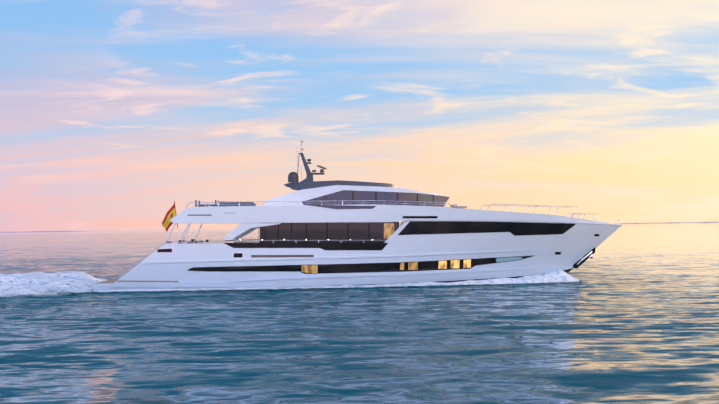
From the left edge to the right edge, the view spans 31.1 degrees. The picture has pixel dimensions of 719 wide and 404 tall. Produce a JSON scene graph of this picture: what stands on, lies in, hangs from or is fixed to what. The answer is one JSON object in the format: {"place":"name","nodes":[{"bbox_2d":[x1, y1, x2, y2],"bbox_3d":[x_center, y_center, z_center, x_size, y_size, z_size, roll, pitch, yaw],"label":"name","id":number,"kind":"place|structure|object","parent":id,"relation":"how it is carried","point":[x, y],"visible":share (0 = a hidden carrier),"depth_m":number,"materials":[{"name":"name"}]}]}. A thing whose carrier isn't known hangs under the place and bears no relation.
{"place":"outdoors","nodes":[
{"label":"outdoors","id":0,"kind":"place"},
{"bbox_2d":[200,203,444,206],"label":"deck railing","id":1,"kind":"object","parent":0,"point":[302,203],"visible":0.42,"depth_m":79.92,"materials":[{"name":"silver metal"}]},
{"bbox_2d":[265,185,450,206],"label":"deck house","id":2,"kind":"structure","parent":0,"point":[345,197],"depth_m":80.74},
{"bbox_2d":[284,180,396,190],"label":"hardtop roof","id":3,"kind":"structure","parent":2,"relation":"on","point":[297,186],"depth_m":81.08,"materials":[{"name":"grey"}]},
{"bbox_2d":[288,172,298,182],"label":"radar dome","id":4,"kind":"structure","parent":3,"relation":"on","point":[293,177],"depth_m":83.07,"materials":[{"name":"grey plastic"}]},
{"bbox_2d":[299,153,324,181],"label":"radar mast","id":5,"kind":"object","parent":3,"relation":"on","point":[309,176],"visible":0.85,"depth_m":83.23,"materials":[{"name":"grey metal"}]},
{"bbox_2d":[307,159,326,172],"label":"radar scanner","id":6,"kind":"object","parent":5,"relation":"on","point":[321,170],"visible":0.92,"depth_m":83.27,"materials":[{"name":"grey plastic"}]},
{"bbox_2d":[325,191,433,205],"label":"window dividers","id":7,"kind":"object","parent":2,"relation":"attached to","point":[397,198],"visible":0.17,"depth_m":80.82,"materials":[{"name":"black metal"}]},
{"bbox_2d":[0,222,718,403],"bbox_3d":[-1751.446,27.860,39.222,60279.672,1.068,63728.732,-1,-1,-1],"label":"sea","id":8,"kind":"structure","parent":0,"point":[631,316],"depth_m":44.26,"materials":[{"name":"teal liquid"}]},
{"bbox_2d":[29,231,66,231],"bbox_3d":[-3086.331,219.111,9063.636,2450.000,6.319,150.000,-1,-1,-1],"label":"breakwater","id":9,"kind":"object","parent":8,"relation":"on","point":[47,231],"visible":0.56,"depth_m":9013.18,"materials":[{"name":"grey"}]},
{"bbox_2d":[0,269,579,298],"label":"wake foam","id":10,"kind":"object","parent":8,"relation":"on","point":[77,282],"visible":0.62,"depth_m":79.13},
{"bbox_2d":[94,220,621,289],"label":"hull","id":11,"kind":"object","parent":8,"relation":"on","point":[575,243],"visible":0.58,"depth_m":80.14,"materials":[{"name":"white"}]},
{"bbox_2d":[95,279,117,283],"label":"swim platform","id":12,"kind":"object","parent":11,"relation":"on","point":[111,281],"visible":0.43,"depth_m":82.45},
{"bbox_2d":[118,242,166,278],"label":"staircase","id":13,"kind":"structure","parent":11,"relation":"on","point":[140,260],"depth_m":79.80,"materials":[{"name":"silver metal"}]},
{"bbox_2d":[156,248,172,252],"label":"opening frame","id":14,"kind":"object","parent":11,"relation":"attached to","point":[164,248],"visible":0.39,"depth_m":79.65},
{"bbox_2d":[157,249,171,251],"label":"hull opening","id":15,"kind":"object","parent":14,"relation":"in","point":[164,250],"visible":0.41,"depth_m":79.64,"materials":[{"name":"black metal"}]},
{"bbox_2d":[110,281,228,286],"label":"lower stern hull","id":16,"kind":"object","parent":11,"relation":"attached to","point":[175,284],"depth_m":79.68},
{"bbox_2d":[117,281,178,281],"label":"rub rail","id":17,"kind":"object","parent":16,"relation":"on","point":[147,281],"visible":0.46,"depth_m":79.63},
{"bbox_2d":[167,241,191,243],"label":"deck railing","id":18,"kind":"object","parent":11,"relation":"on","point":[181,242],"visible":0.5,"depth_m":79.81,"materials":[{"name":"silver metal"}]},
{"bbox_2d":[165,223,201,243],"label":"support poles","id":19,"kind":"object","parent":11,"relation":"on","point":[183,232],"visible":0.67,"depth_m":79.93,"materials":[{"name":"silver metal"}]},
{"bbox_2d":[166,239,208,242],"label":"deck furniture","id":20,"kind":"object","parent":11,"relation":"on","point":[192,240],"visible":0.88,"depth_m":86.27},
{"bbox_2d":[234,253,241,256],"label":"hull opening","id":21,"kind":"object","parent":11,"relation":"in","point":[237,254],"visible":0.39,"depth_m":79.69,"materials":[{"name":"black metal"}]},
{"bbox_2d":[223,223,280,239],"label":"side support panel","id":22,"kind":"structure","parent":11,"relation":"on","point":[240,230],"depth_m":79.74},
{"bbox_2d":[251,255,313,256],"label":"fender slot","id":23,"kind":"object","parent":11,"relation":"on","point":[282,255],"visible":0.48,"depth_m":79.72,"materials":[{"name":"grey"}]},
{"bbox_2d":[224,239,363,242],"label":"deck rail","id":24,"kind":"object","parent":11,"relation":"on","point":[250,240],"visible":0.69,"depth_m":79.91,"materials":[{"name":"silver metal"}]},
{"bbox_2d":[224,243,387,249],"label":"bulwark panel","id":25,"kind":"object","parent":11,"relation":"on","point":[352,246],"visible":0.88,"depth_m":79.76,"materials":[{"name":"black glass"}]},
{"bbox_2d":[302,265,317,272],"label":"lit window","id":26,"kind":"structure","parent":11,"relation":"attached to","point":[309,268],"depth_m":79.75,"materials":[{"name":"yellow glass"}]},
{"bbox_2d":[261,222,398,242],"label":"main deck windows","id":27,"kind":"structure","parent":11,"relation":"on","point":[339,231],"depth_m":80.73,"materials":[{"name":"black glass"}]},
{"bbox_2d":[260,222,369,242],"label":"window dividers","id":28,"kind":"object","parent":27,"relation":"attached to","point":[306,233],"visible":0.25,"depth_m":80.69,"materials":[{"name":"black metal"}]},
{"bbox_2d":[384,223,393,238],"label":"lit window","id":29,"kind":"structure","parent":27,"relation":"attached to","point":[388,230],"depth_m":80.75,"materials":[{"name":"yellow glass"}]},
{"bbox_2d":[139,250,525,263],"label":"hull knuckle","id":30,"kind":"object","parent":11,"relation":"attached to","point":[309,258],"visible":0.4,"depth_m":79.69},
{"bbox_2d":[187,255,534,273],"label":"hull recess","id":31,"kind":"object","parent":11,"relation":"attached to","point":[371,267],"visible":0.6,"depth_m":79.91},
{"bbox_2d":[229,268,541,281],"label":"lower hull","id":32,"kind":"object","parent":11,"relation":"attached to","point":[371,275],"visible":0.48,"depth_m":80.00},
{"bbox_2d":[170,204,619,224],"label":"upper deck","id":33,"kind":"structure","parent":11,"relation":"on","point":[300,214],"depth_m":79.79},
{"bbox_2d":[195,200,218,206],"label":"deck chair","id":34,"kind":"object","parent":33,"relation":"on","point":[198,205],"visible":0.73,"depth_m":82.32,"materials":[{"name":"grey"}]},
{"bbox_2d":[219,201,255,205],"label":"sundeck loungers","id":35,"kind":"object","parent":33,"relation":"on","point":[236,203],"visible":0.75,"depth_m":80.97,"materials":[{"name":"grey"}]},
{"bbox_2d":[185,200,450,208],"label":"deck railing","id":36,"kind":"object","parent":33,"relation":"on","point":[317,201],"visible":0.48,"depth_m":79.94,"materials":[{"name":"silver metal"}]},
{"bbox_2d":[310,205,375,208],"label":"inset glass","id":37,"kind":"object","parent":33,"relation":"on","point":[346,207],"visible":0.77,"depth_m":79.78,"materials":[{"name":"grey glass"}]},
{"bbox_2d":[403,216,437,217],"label":"air vent","id":38,"kind":"object","parent":33,"relation":"attached to","point":[420,216],"visible":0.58,"depth_m":80.03,"materials":[{"name":"black paint"}]},
{"bbox_2d":[451,204,466,208],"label":"deck furniture","id":39,"kind":"object","parent":33,"relation":"on","point":[455,206],"visible":0.9,"depth_m":82.11,"materials":[{"name":"beige"}]},
{"bbox_2d":[479,204,577,216],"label":"bow railing","id":40,"kind":"object","parent":33,"relation":"on","point":[535,206],"visible":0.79,"depth_m":82.39,"materials":[{"name":"silver metal"}]},
{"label":"ensign staff","id":41,"kind":"object","parent":33,"relation":"on","visible":0},
{"bbox_2d":[162,204,175,230],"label":"ensign flag","id":42,"kind":"object","parent":41,"relation":"attached to","point":[167,223],"visible":0.88,"depth_m":82.00,"materials":[{"name":"yellow fabric"}]},
{"bbox_2d":[408,262,417,269],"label":"lit window","id":43,"kind":"structure","parent":11,"relation":"attached to","point":[412,265],"depth_m":80.32,"materials":[{"name":"yellow glass"}]},
{"bbox_2d":[438,261,446,268],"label":"lit window","id":44,"kind":"structure","parent":11,"relation":"attached to","point":[442,264],"depth_m":80.65,"materials":[{"name":"yellow glass"}]},
{"bbox_2d":[451,260,459,267],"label":"lit window","id":45,"kind":"structure","parent":11,"relation":"attached to","point":[454,263],"depth_m":80.80,"materials":[{"name":"yellow glass"}]},
{"bbox_2d":[463,259,470,267],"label":"lit window","id":46,"kind":"structure","parent":11,"relation":"attached to","point":[467,263],"depth_m":80.97,"materials":[{"name":"yellow glass"}]},
{"bbox_2d":[398,221,574,235],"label":"window band","id":47,"kind":"object","parent":11,"relation":"attached to","point":[454,227],"visible":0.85,"depth_m":80.65,"materials":[{"name":"black glass"}]},
{"bbox_2d":[496,257,521,261],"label":"hull window","id":48,"kind":"structure","parent":11,"relation":"attached to","point":[506,259],"depth_m":81.56,"materials":[{"name":"blue glass"}]},
{"bbox_2d":[573,248,594,267],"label":"anchor pocket","id":49,"kind":"object","parent":11,"relation":"attached to","point":[575,265],"visible":0.65,"depth_m":83.37,"materials":[{"name":"metal"}]},
{"bbox_2d":[577,251,593,264],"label":"anchor","id":50,"kind":"object","parent":49,"relation":"in","point":[591,256],"visible":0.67,"depth_m":83.33,"materials":[{"name":"silver metal"}]},
{"bbox_2d":[0,0,718,231],"label":"sky","id":51,"kind":"structure","parent":0,"point":[114,113],"materials":[{"name":"blue"}]},
{"bbox_2d":[282,268,572,287],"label":"boot stripe","id":52,"kind":"object","parent":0,"point":[567,270],"visible":0.02,"depth_m":81.27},
{"bbox_2d":[613,222,717,223],"bbox_3d":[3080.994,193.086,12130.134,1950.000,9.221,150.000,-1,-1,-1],"label":"coast","id":53,"kind":"structure","parent":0,"point":[668,222],"depth_m":12071.76,"materials":[{"name":"grey"}]}
]}

